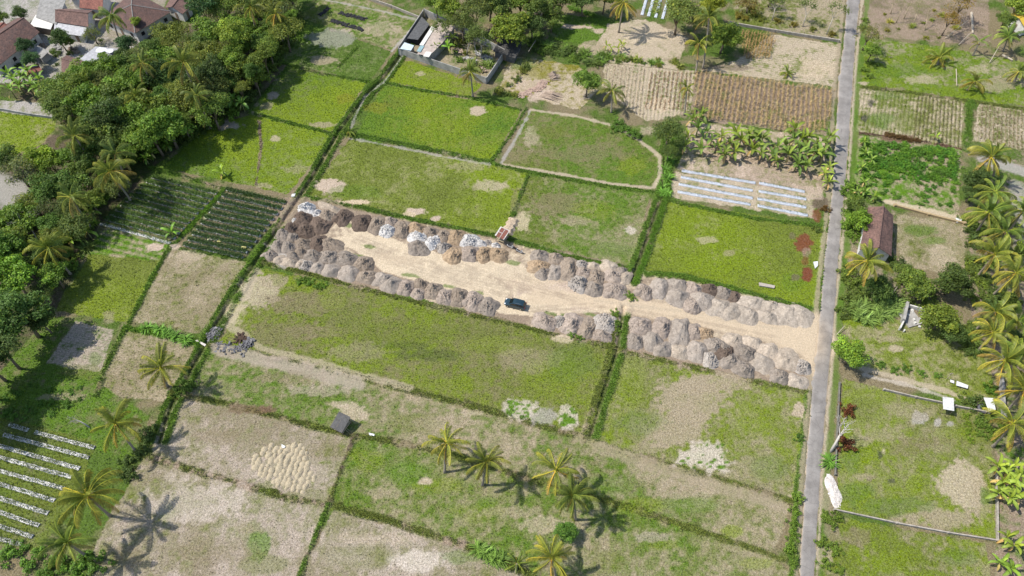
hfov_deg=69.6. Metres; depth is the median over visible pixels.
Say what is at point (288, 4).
broadleaf tree
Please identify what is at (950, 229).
dry plot
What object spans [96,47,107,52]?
plastic sheet
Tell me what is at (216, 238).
crop bed
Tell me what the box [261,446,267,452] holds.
straw heap
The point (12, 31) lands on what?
village house
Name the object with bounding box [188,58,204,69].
broadleaf tree
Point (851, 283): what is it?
shrub
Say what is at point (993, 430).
shrub
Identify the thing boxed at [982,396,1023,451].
coconut palm
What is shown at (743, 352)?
earth heap
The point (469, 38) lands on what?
thin tree
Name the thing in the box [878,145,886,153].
crop plant
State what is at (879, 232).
roadside house
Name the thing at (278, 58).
undergrowth bush
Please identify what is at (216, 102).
broadleaf tree
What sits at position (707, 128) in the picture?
banana plant
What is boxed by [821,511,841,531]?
shrub
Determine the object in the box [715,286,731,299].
earth heap
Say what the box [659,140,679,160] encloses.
broadleaf tree
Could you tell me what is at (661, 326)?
earth heap
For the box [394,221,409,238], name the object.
earth heap
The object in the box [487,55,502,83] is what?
compound wall
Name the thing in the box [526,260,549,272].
earth heap
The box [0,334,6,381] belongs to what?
broadleaf tree
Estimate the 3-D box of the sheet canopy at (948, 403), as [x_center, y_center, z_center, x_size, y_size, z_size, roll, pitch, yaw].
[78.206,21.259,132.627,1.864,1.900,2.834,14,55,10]
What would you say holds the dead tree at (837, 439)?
on the ground at (838, 368)
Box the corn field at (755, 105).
[689,71,835,134]
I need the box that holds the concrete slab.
[759,282,774,288]
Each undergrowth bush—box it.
[53,250,73,260]
[59,267,73,280]
[65,250,78,264]
[66,254,84,270]
[75,238,96,254]
[83,240,93,250]
[88,216,98,229]
[100,191,112,204]
[136,144,158,160]
[152,137,172,153]
[179,131,198,145]
[192,122,211,134]
[194,123,205,132]
[202,117,224,129]
[209,110,224,123]
[217,107,239,121]
[226,99,247,110]
[235,92,251,106]
[239,89,256,101]
[266,53,284,64]
[273,56,281,62]
[275,42,288,54]
[279,36,297,46]
[959,329,986,346]
[961,347,976,357]
[963,225,983,236]
[963,293,979,303]
[963,336,979,348]
[964,239,975,248]
[964,256,988,270]
[964,259,981,270]
[965,222,984,235]
[965,234,976,240]
[965,236,985,249]
[965,327,977,338]
[966,263,981,275]
[966,318,983,329]
[966,338,986,355]
[969,268,985,281]
[969,343,986,354]
[973,272,993,289]
[975,313,1002,329]
[977,285,992,299]
[981,220,1005,239]
[981,296,997,310]
[982,274,993,282]
[982,299,1007,323]
[983,255,1002,269]
[986,284,1012,300]
[999,249,1023,262]
[1001,214,1022,228]
[1001,292,1017,309]
[1005,328,1023,343]
[1008,294,1023,308]
[1010,245,1023,256]
[1014,246,1023,255]
[1016,240,1023,247]
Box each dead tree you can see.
[7,210,39,238]
[67,416,89,427]
[830,415,854,452]
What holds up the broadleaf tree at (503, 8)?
on the ground at (838, 368)
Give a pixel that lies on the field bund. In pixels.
(240, 483)
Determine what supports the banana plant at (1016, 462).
on the grove floor at (1009, 513)
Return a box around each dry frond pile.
[540,91,563,101]
[548,71,561,79]
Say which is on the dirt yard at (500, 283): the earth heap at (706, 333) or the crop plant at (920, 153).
the earth heap at (706, 333)
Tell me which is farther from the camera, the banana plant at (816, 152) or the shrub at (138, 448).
the banana plant at (816, 152)
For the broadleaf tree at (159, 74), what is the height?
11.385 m
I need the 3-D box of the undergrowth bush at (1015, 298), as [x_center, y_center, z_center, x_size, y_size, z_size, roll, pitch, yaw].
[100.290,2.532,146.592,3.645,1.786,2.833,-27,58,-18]
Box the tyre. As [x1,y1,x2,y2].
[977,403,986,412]
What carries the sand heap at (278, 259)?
on the dirt yard at (500, 283)
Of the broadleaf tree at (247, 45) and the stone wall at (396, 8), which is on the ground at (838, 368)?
the stone wall at (396, 8)
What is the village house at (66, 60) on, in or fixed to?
on the village ground at (49, 71)
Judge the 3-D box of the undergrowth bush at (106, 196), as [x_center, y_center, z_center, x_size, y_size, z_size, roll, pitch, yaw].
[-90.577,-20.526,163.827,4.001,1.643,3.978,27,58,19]
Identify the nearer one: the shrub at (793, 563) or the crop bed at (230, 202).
the shrub at (793, 563)
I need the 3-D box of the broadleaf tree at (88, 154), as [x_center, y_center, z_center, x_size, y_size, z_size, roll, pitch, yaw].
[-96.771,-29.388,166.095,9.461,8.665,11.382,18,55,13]
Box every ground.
[0,0,165,82]
[0,0,1023,575]
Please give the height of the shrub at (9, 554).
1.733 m
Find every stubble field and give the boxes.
[577,19,688,69]
[602,62,696,120]
[701,35,840,85]
[856,88,965,147]
[972,103,1023,148]
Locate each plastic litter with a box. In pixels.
[206,326,222,342]
[214,341,248,356]
[234,336,255,350]
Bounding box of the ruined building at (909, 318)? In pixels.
[898,301,923,331]
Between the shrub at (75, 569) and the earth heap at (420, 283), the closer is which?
the shrub at (75, 569)
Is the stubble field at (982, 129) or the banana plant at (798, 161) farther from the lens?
the stubble field at (982, 129)
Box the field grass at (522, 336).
[0,0,1023,575]
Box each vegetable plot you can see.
[86,227,167,259]
[99,173,219,241]
[186,191,285,257]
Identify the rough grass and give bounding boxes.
[0,316,150,457]
[500,57,598,108]
[731,0,842,38]
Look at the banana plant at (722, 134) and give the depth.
173.44 m
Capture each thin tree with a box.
[431,16,449,35]
[444,15,457,39]
[463,28,475,53]
[466,24,484,58]
[472,22,494,56]
[769,0,784,20]
[799,0,817,26]
[826,1,849,34]
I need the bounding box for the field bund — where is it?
[94,45,1023,575]
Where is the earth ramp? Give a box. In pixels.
[503,217,519,235]
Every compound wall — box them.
[398,10,423,47]
[398,47,486,83]
[424,8,504,49]
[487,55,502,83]
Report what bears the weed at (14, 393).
on the rough grass at (76, 375)
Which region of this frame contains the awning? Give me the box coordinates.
[54,22,88,42]
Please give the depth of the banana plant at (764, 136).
172.42 m
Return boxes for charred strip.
[318,7,330,15]
[329,18,363,31]
[338,11,367,20]
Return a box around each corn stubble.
[604,65,644,117]
[976,105,1023,148]
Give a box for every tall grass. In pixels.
[138,321,154,334]
[153,323,167,337]
[158,325,172,338]
[166,329,182,343]
[174,333,193,346]
[847,297,869,316]
[850,295,875,311]
[850,309,872,327]
[857,300,880,318]
[857,310,881,328]
[863,296,884,309]
[867,306,888,323]
[871,300,892,315]
[877,302,895,323]
[878,298,900,311]
[884,301,904,317]
[889,294,908,308]
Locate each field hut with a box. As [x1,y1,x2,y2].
[330,412,351,433]
[495,227,509,244]
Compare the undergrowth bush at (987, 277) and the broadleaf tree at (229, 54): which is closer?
the undergrowth bush at (987, 277)
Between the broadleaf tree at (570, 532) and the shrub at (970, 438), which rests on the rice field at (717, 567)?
the broadleaf tree at (570, 532)
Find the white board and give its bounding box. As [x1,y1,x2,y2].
[956,381,967,388]
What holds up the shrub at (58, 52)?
on the village ground at (49, 71)
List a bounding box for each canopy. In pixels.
[31,15,53,34]
[939,397,953,414]
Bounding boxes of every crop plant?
[863,162,873,168]
[871,141,879,151]
[872,172,882,177]
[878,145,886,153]
[886,163,895,170]
[889,140,904,149]
[903,162,912,170]
[911,157,922,162]
[916,148,925,156]
[916,161,927,170]
[922,155,932,160]
[924,187,931,192]
[926,151,934,158]
[926,171,935,180]
[935,153,948,159]
[936,161,950,169]
[946,150,958,160]
[946,157,960,164]
[947,164,959,169]
[949,169,957,176]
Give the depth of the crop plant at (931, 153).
172.10 m
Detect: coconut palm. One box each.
[22,231,72,274]
[36,512,95,570]
[51,468,124,529]
[53,115,93,155]
[56,182,90,226]
[86,154,136,202]
[90,398,141,452]
[92,2,126,36]
[99,137,136,186]
[119,82,151,104]
[127,47,158,81]
[137,341,190,389]
[161,45,201,83]
[179,82,211,128]
[232,0,267,26]
[260,2,286,46]
[340,125,358,138]
[421,422,470,473]
[456,56,484,96]
[465,442,510,486]
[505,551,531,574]
[526,534,574,575]
[532,448,579,495]
[551,471,599,523]
[597,79,624,112]
[604,0,636,32]
[679,79,693,115]
[684,32,711,73]
[693,5,724,69]
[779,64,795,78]
[844,239,893,286]
[922,42,953,68]
[960,71,992,93]
[960,192,1016,232]
[967,139,1011,176]
[969,34,990,55]
[969,234,1015,274]
[969,315,1017,350]
[972,291,1020,333]
[973,175,1017,212]
[977,333,1023,389]
[978,214,1023,255]
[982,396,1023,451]
[990,301,1023,343]
[992,22,1023,51]
[992,252,1023,297]
[992,338,1023,375]
[994,366,1023,410]
[1000,196,1023,233]
[1002,60,1023,81]
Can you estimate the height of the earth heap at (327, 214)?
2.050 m
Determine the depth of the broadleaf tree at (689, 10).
193.87 m
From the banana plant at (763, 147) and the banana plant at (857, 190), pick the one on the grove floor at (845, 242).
the banana plant at (857, 190)
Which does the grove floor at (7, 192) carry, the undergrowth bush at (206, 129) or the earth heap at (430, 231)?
the undergrowth bush at (206, 129)
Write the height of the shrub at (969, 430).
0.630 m
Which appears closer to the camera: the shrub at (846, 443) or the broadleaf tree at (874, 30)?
the shrub at (846, 443)
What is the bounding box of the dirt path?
[0,99,51,115]
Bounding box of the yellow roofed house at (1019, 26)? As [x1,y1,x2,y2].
[1009,10,1023,35]
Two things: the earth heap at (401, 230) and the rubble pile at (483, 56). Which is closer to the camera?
the earth heap at (401, 230)
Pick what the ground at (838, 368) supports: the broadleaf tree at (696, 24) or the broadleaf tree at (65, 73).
the broadleaf tree at (696, 24)
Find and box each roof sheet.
[420,26,433,45]
[423,51,431,56]
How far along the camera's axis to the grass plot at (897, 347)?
139.68 m
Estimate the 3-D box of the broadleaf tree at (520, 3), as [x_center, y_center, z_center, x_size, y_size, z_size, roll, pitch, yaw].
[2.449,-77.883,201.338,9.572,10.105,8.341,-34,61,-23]
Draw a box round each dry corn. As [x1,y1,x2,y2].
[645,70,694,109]
[692,68,835,130]
[741,29,776,58]
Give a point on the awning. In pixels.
(75, 32)
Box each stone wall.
[370,0,417,17]
[729,21,839,42]
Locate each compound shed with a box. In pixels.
[400,42,413,54]
[407,17,428,44]
[417,22,454,58]
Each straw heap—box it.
[251,464,258,470]
[255,460,261,465]
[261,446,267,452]
[265,452,272,458]
[268,468,274,473]
[275,466,282,471]
[275,477,281,483]
[285,481,292,487]
[286,470,291,477]
[290,443,297,448]
[291,456,296,461]
[298,477,305,481]
[299,450,305,455]
[302,456,308,461]
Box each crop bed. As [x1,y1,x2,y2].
[0,442,80,469]
[0,454,70,478]
[0,468,64,492]
[0,481,55,501]
[0,494,49,515]
[0,509,39,527]
[0,520,33,538]
[0,534,21,547]
[1,430,89,458]
[6,422,29,432]
[32,428,95,450]
[98,221,170,243]
[103,215,175,239]
[107,211,179,234]
[113,206,185,229]
[118,201,190,224]
[123,197,194,219]
[129,193,198,214]
[134,188,204,209]
[139,184,208,204]
[144,178,212,199]
[150,174,217,194]
[182,241,243,258]
[186,236,247,253]
[190,230,251,247]
[195,225,256,242]
[199,218,260,236]
[203,213,264,231]
[208,208,269,225]
[213,202,273,220]
[216,197,278,215]
[221,191,282,209]
[224,186,286,203]
[640,0,647,14]
[647,0,653,16]
[660,1,666,18]
[677,190,750,205]
[678,182,752,199]
[681,175,752,191]
[682,168,754,183]
[757,197,805,208]
[757,204,807,216]
[758,190,805,200]
[759,182,804,192]
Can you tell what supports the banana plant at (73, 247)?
on the grove floor at (7, 192)
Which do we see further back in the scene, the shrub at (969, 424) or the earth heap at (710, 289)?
the earth heap at (710, 289)
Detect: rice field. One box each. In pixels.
[0,111,56,154]
[57,254,159,320]
[92,458,324,575]
[103,330,194,400]
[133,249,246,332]
[153,398,356,500]
[161,114,328,193]
[179,349,789,550]
[220,268,616,436]
[254,67,365,130]
[281,21,391,79]
[299,0,415,49]
[306,509,522,575]
[309,140,527,232]
[334,438,576,571]
[356,85,519,158]
[386,60,481,95]
[502,109,658,185]
[512,175,650,264]
[541,496,797,575]
[600,353,803,497]
[646,201,822,306]
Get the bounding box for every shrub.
[0,542,17,568]
[8,538,29,557]
[19,548,39,575]
[32,545,47,560]
[36,560,64,575]
[43,554,67,575]
[50,50,61,55]
[67,559,86,575]
[75,549,92,567]
[86,549,115,575]
[110,458,132,478]
[120,465,138,483]
[122,455,134,467]
[124,450,140,462]
[131,437,149,456]
[137,425,155,446]
[142,423,160,437]
[167,387,185,398]
[175,378,188,388]
[179,381,195,394]
[184,378,201,387]
[494,86,503,95]
[510,75,521,82]
[516,66,526,73]
[521,62,530,70]
[529,36,539,44]
[537,47,544,55]
[539,39,553,50]
[546,42,557,50]
[561,50,569,56]
[564,45,575,53]
[568,54,578,63]
[578,46,592,55]
[581,49,592,58]
[584,56,598,67]
[599,49,609,57]
[610,123,621,132]
[613,117,623,124]
[613,122,626,129]
[615,53,625,61]
[619,125,629,132]
[623,127,634,134]
[630,130,641,138]
[634,53,643,63]
[646,58,656,65]
[676,63,684,70]
[735,11,747,18]
[750,10,761,16]
[758,16,767,22]
[774,17,783,24]
[783,542,798,558]
[784,526,800,542]
[785,515,801,529]
[787,505,801,516]
[789,21,798,27]
[789,555,798,568]
[791,491,805,507]
[793,433,804,441]
[809,25,816,32]
[811,225,822,232]
[813,535,833,554]
[815,557,832,569]
[819,205,832,211]
[820,509,828,521]
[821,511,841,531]
[828,30,836,37]
[829,540,844,556]
[830,509,844,521]
[831,562,845,574]
[834,306,853,319]
[835,267,853,280]
[835,433,857,452]
[837,401,856,417]
[838,291,859,309]
[839,185,852,197]
[840,220,858,230]
[841,207,853,215]
[842,262,858,273]
[843,178,859,190]
[843,280,860,290]
[844,229,859,242]
[844,286,863,301]
[849,272,862,283]
[858,289,870,299]
[859,66,869,71]
[864,72,874,78]
[867,61,877,67]
[873,358,885,368]
[886,290,897,298]
[888,254,906,268]
[890,366,902,375]
[893,277,906,292]
[897,293,917,305]
[901,363,912,373]
[916,370,927,377]
[921,295,938,305]
[933,371,942,377]
[957,390,971,404]
[962,410,971,418]
[963,421,971,426]
[964,394,986,418]
[965,427,976,435]
[967,435,974,443]
[973,415,982,428]
[975,428,987,440]
[976,417,992,431]
[982,380,997,394]
[986,427,996,436]
[988,432,997,442]
[996,421,1011,431]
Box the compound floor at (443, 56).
[406,16,498,76]
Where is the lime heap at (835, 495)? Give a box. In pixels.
[824,474,841,507]
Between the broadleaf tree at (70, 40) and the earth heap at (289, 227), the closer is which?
the earth heap at (289, 227)
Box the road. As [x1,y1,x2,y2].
[799,0,859,575]
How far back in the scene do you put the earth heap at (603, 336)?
141.58 m
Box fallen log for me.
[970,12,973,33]
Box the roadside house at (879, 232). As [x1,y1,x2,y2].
[857,206,892,260]
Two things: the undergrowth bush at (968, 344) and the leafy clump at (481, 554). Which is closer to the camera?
the leafy clump at (481, 554)
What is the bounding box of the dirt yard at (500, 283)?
[271,198,817,387]
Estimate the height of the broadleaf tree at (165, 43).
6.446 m
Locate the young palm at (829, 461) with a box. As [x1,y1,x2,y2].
[819,450,841,470]
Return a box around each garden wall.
[833,508,997,541]
[834,382,840,475]
[882,388,942,403]
[954,405,990,413]
[995,473,999,539]
[997,355,1007,417]
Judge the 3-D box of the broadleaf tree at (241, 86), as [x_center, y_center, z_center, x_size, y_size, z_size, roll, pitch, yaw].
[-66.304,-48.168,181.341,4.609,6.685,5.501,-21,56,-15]
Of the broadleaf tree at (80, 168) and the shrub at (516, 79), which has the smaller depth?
the broadleaf tree at (80, 168)
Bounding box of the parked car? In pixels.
[504,298,526,310]
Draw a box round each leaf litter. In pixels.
[695,139,723,151]
[699,150,739,164]
[741,153,782,169]
[756,141,793,159]
[785,164,821,180]
[865,0,989,45]
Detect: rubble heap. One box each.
[297,202,315,213]
[299,260,313,271]
[312,209,320,216]
[379,224,394,237]
[407,230,426,241]
[425,235,440,250]
[436,242,452,253]
[459,234,479,246]
[477,239,486,246]
[485,240,491,245]
[491,242,500,247]
[555,315,564,327]
[568,275,587,293]
[576,260,587,267]
[593,313,616,333]
[702,351,718,368]
[795,359,811,375]
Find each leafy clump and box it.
[467,539,489,557]
[477,540,496,566]
[484,545,504,569]
[490,546,511,571]
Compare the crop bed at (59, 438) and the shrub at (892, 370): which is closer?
the crop bed at (59, 438)
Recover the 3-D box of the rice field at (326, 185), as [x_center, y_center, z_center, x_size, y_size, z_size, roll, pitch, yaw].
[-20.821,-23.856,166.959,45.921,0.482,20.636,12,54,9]
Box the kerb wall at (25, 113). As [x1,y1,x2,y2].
[0,108,51,118]
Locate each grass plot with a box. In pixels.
[548,14,610,44]
[822,516,990,575]
[837,378,995,536]
[843,318,995,404]
[860,37,1023,104]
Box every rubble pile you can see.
[450,46,464,54]
[475,50,491,60]
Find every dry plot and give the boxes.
[47,320,114,370]
[896,214,967,271]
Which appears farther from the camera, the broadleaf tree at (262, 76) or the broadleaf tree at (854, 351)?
the broadleaf tree at (262, 76)
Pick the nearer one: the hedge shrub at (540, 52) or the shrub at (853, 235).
the shrub at (853, 235)
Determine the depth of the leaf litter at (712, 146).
174.14 m
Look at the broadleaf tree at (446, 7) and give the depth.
194.19 m
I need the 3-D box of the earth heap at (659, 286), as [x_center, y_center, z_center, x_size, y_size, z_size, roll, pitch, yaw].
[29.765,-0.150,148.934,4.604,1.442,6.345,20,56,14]
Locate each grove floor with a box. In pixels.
[0,0,297,369]
[836,167,965,323]
[966,150,1023,408]
[994,408,1023,575]
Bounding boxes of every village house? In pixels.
[0,17,42,76]
[0,22,6,28]
[36,0,67,25]
[55,8,94,35]
[61,55,82,75]
[72,0,82,9]
[79,0,110,17]
[101,0,172,41]
[165,0,192,21]
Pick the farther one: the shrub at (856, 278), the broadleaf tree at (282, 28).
the broadleaf tree at (282, 28)
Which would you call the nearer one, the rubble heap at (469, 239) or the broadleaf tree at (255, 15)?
the rubble heap at (469, 239)
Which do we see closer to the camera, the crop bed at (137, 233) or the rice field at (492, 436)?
the rice field at (492, 436)
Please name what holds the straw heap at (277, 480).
on the rice field at (218, 438)
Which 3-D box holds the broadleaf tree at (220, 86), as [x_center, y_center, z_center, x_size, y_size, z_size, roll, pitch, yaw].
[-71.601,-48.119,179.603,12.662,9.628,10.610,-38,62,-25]
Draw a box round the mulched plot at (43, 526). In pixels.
[0,417,97,549]
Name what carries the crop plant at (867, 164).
on the planting bed at (907, 189)
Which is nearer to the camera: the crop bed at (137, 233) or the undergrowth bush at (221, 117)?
the crop bed at (137, 233)
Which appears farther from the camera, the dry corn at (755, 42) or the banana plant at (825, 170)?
the dry corn at (755, 42)
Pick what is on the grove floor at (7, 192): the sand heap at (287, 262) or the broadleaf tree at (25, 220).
the broadleaf tree at (25, 220)
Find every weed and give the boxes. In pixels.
[0,410,7,417]
[8,385,15,394]
[11,390,21,399]
[36,399,42,406]
[44,386,53,393]
[44,398,53,406]
[47,410,56,417]
[62,399,75,408]
[295,276,307,285]
[305,278,314,286]
[450,42,462,48]
[456,56,463,62]
[479,59,492,67]
[482,58,501,69]
[610,307,618,316]
[613,320,620,326]
[656,179,670,191]
[656,187,669,197]
[660,162,672,174]
[660,169,676,182]
[661,188,672,196]
[664,154,676,164]
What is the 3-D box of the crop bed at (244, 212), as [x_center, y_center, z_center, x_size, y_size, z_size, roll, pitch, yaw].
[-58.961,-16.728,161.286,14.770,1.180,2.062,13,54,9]
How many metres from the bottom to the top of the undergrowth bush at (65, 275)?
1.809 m
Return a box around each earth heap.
[260,249,277,261]
[270,240,282,252]
[274,228,288,241]
[281,241,295,253]
[284,222,298,232]
[286,232,298,242]
[286,251,299,260]
[293,211,312,224]
[294,238,310,249]
[295,247,307,258]
[296,224,315,238]
[303,249,321,262]
[309,235,326,251]
[310,216,333,234]
[310,262,324,273]
[318,250,337,263]
[319,209,335,220]
[321,264,340,277]
[322,237,344,251]
[332,209,353,226]
[336,250,357,265]
[337,265,359,282]
[351,214,371,231]
[352,256,374,270]
[355,270,376,284]
[367,216,385,235]
[371,272,392,286]
[379,276,401,293]
[384,216,397,226]
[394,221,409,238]
[396,279,413,296]
[407,240,430,255]
[409,222,426,232]
[410,288,424,299]
[414,278,428,289]
[423,226,439,237]
[424,282,442,299]
[435,288,451,305]
[437,230,449,242]
[442,246,461,264]
[447,230,466,245]
[451,287,467,307]
[461,246,478,262]
[462,291,483,312]
[476,246,490,263]
[477,297,500,316]
[489,248,508,263]
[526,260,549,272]
[530,249,548,261]
[531,312,556,331]
[534,267,549,280]
[547,264,560,280]
[548,252,563,264]
[558,312,583,335]
[560,257,577,280]
[576,267,590,278]
[577,317,595,338]
[584,280,603,297]
[587,269,604,284]
[592,329,612,342]
[602,282,627,300]
[604,270,621,283]
[616,267,627,272]
[627,333,643,350]
[628,316,651,335]
[632,283,652,301]
[642,331,663,351]
[649,278,668,299]
[652,317,671,339]
[653,341,671,356]
[665,289,689,308]
[666,278,686,290]
[668,318,689,345]
[682,296,701,314]
[686,281,701,293]
[687,340,707,363]
[688,323,700,339]
[690,292,714,310]
[699,327,713,339]
[701,283,716,296]
[703,337,721,352]
[714,346,733,359]
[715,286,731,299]
[719,353,739,368]
[721,341,729,350]
[728,291,740,302]
[731,359,754,378]
[733,343,755,361]
[769,368,788,385]
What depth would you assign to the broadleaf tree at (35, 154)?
163.82 m
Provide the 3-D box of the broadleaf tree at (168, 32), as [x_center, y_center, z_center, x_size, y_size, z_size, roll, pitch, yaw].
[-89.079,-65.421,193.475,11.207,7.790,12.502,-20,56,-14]
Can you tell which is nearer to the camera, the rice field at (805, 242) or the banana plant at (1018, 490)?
the banana plant at (1018, 490)
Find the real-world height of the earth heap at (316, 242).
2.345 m
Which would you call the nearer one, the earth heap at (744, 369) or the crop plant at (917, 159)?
the earth heap at (744, 369)
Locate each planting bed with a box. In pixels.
[670,171,817,218]
[677,121,828,207]
[852,135,962,214]
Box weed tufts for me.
[0,0,1022,575]
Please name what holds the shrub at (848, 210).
on the grove floor at (845, 242)
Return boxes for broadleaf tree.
[0,11,9,22]
[0,142,22,171]
[0,154,38,186]
[0,199,42,234]
[0,203,14,228]
[0,225,18,233]
[0,228,26,260]
[0,252,36,295]
[0,287,51,338]
[0,330,23,369]
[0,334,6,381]
[1,224,37,255]
[7,187,41,217]
[10,5,28,20]
[13,252,41,284]
[14,37,36,51]
[19,50,40,65]
[22,143,56,170]
[24,169,78,203]
[24,306,57,333]
[27,167,60,185]
[30,240,69,266]
[31,194,57,213]
[31,286,53,307]
[34,210,63,235]
[35,74,84,105]
[35,154,60,174]
[35,225,69,248]
[35,261,69,289]
[39,88,71,113]
[41,90,68,120]
[44,210,95,240]
[48,27,70,50]
[49,193,82,219]
[50,103,74,123]
[51,172,93,203]
[53,58,82,89]
[55,147,74,166]
[57,114,85,139]
[59,81,103,116]
[63,159,96,183]
[64,36,75,49]
[64,66,97,90]
[65,135,106,175]
[67,59,95,75]
[68,118,116,155]
[73,187,105,214]
[80,23,103,43]
[81,95,129,132]
[88,68,114,83]
[89,52,121,77]
[91,163,119,182]
[92,75,101,85]
[94,168,132,197]
[95,130,120,161]
[98,81,132,106]
[99,127,139,151]
[101,68,139,91]
[106,101,148,130]
[109,50,140,75]
[112,47,130,55]
[112,149,136,170]
[113,35,137,53]
[116,120,138,157]
[121,43,153,67]
[126,112,166,156]
[128,61,141,72]
[129,16,141,25]
[132,91,168,112]
[135,71,152,90]
[136,57,178,87]
[137,37,161,54]
[137,45,181,66]
[140,103,173,139]
[140,103,196,148]
[147,20,191,46]
[148,85,176,105]
[151,77,179,89]
[159,39,175,47]
[160,77,208,121]
[162,78,184,111]
[168,46,185,61]
[176,34,190,45]
[176,38,189,49]
[176,63,203,81]
[179,73,215,100]
[179,110,191,137]
[181,40,227,67]
[183,0,217,17]
[184,30,197,39]
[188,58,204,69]
[188,90,230,130]
[190,14,219,46]
[190,31,217,48]
[192,65,232,101]
[193,52,226,81]
[206,0,239,18]
[206,7,224,20]
[206,87,232,117]
[212,17,250,45]
[215,38,245,50]
[216,74,236,93]
[217,0,257,20]
[217,43,245,80]
[225,66,246,91]
[227,14,261,42]
[229,24,261,52]
[229,55,274,88]
[232,80,251,96]
[240,13,254,19]
[242,63,261,96]
[243,3,259,23]
[248,32,271,47]
[249,43,276,77]
[251,34,278,63]
[254,0,284,16]
[256,20,278,47]
[257,19,274,35]
[262,11,273,19]
[266,0,305,23]
[266,13,307,51]
[282,9,298,35]
[422,0,438,21]
[433,0,460,22]
[445,11,477,42]
[458,0,492,24]
[480,0,514,16]
[484,0,504,21]
[489,11,531,45]
[508,0,530,12]
[522,0,558,16]
[522,12,547,38]
[542,6,563,32]
[549,0,575,16]
[553,521,578,543]
[571,69,601,96]
[572,0,594,16]
[595,0,614,14]
[650,0,701,34]
[651,116,685,143]
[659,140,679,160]
[684,14,709,38]
[699,0,727,26]
[710,21,743,53]
[733,0,762,13]
[830,333,871,368]
[840,207,873,230]
[843,194,868,210]
[854,23,885,50]
[860,274,895,307]
[861,43,881,61]
[892,261,912,278]
[897,267,935,300]
[917,302,962,333]
[932,262,976,297]
[934,9,965,35]
[939,322,971,342]
[944,0,975,23]
[959,167,992,191]
[961,185,981,202]
[995,10,1017,32]
[1004,0,1023,14]
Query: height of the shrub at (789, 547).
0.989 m
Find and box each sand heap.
[273,255,285,263]
[280,257,297,267]
[295,260,302,267]
[317,201,340,213]
[587,261,600,269]
[599,259,618,271]
[620,271,632,284]
[671,345,687,359]
[705,298,729,317]
[721,332,742,346]
[722,302,740,320]
[736,296,763,310]
[736,305,758,325]
[742,335,761,350]
[749,352,774,374]
[756,309,777,324]
[756,343,777,358]
[760,300,777,310]
[771,303,798,327]
[773,347,799,371]
[788,373,808,389]
[791,302,814,327]
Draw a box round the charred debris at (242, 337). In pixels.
[232,332,246,343]
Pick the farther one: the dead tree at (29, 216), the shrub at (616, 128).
the shrub at (616, 128)
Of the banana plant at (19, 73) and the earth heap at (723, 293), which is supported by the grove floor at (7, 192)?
the banana plant at (19, 73)
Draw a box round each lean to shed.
[26,64,42,78]
[32,46,50,63]
[80,46,116,60]
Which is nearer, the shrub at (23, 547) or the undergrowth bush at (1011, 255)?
the shrub at (23, 547)
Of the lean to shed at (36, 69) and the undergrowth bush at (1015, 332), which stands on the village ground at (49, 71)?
the lean to shed at (36, 69)
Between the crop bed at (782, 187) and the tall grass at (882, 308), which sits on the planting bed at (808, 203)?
the crop bed at (782, 187)
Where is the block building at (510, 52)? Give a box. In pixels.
[493,37,521,62]
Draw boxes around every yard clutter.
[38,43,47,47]
[52,44,63,51]
[68,46,79,53]
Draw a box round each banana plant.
[0,65,16,82]
[0,81,19,98]
[3,70,21,86]
[10,76,26,94]
[13,68,27,84]
[18,64,37,79]
[21,75,39,92]
[28,80,41,96]
[31,70,43,81]
[61,233,81,249]
[73,221,98,238]
[82,207,100,218]
[137,150,150,164]
[142,147,155,158]
[160,222,180,238]
[161,138,175,151]
[197,116,211,129]
[212,164,227,178]
[228,92,240,107]
[232,85,241,97]
[234,96,248,111]
[441,39,454,54]
[444,33,457,43]
[677,137,693,154]
[679,127,695,143]
[684,109,703,125]
[689,117,703,137]
[691,137,711,156]
[693,106,708,124]
[703,123,716,137]
[703,133,720,147]
[712,139,724,152]
[713,128,730,143]
[716,144,732,163]
[722,135,740,148]
[724,122,748,139]
[725,143,745,160]
[731,130,752,146]
[742,126,757,145]
[745,139,764,156]
[747,126,764,145]
[750,129,773,147]
[754,142,768,160]
[765,146,777,158]
[768,136,787,155]
[771,153,783,168]
[777,144,797,162]
[780,135,793,153]
[784,120,804,135]
[787,130,801,146]
[788,155,808,175]
[792,142,809,160]
[792,156,813,173]
[795,128,807,145]
[795,140,817,158]
[799,128,818,142]
[807,136,827,148]
[807,144,822,160]
[808,142,836,164]
[819,128,839,145]
[819,136,835,151]
[819,166,834,179]
[822,160,838,173]
[822,174,838,189]
[852,186,862,196]
[857,161,867,171]
[858,136,868,147]
[858,147,871,155]
[858,177,869,187]
[858,186,870,195]
[864,153,876,165]
[867,190,880,200]
[929,131,940,140]
[985,484,1008,502]
[986,452,1008,474]
[988,552,1011,574]
[990,471,1017,492]
[996,486,1023,510]
[996,529,1018,546]
[997,460,1016,480]
[998,558,1021,575]
[1001,536,1023,554]
[1003,457,1023,474]
[1003,471,1023,494]
[1005,464,1023,483]
[1006,479,1023,505]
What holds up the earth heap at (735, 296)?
on the dirt yard at (500, 283)
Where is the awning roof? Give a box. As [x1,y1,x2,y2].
[979,397,995,414]
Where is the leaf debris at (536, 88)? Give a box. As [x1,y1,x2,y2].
[518,79,549,97]
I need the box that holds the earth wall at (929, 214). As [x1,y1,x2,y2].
[893,203,966,224]
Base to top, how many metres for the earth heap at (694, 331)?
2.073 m
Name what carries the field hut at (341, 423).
on the field bund
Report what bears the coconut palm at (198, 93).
on the rice field at (226, 127)
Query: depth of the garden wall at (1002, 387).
134.69 m
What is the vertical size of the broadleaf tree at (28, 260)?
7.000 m

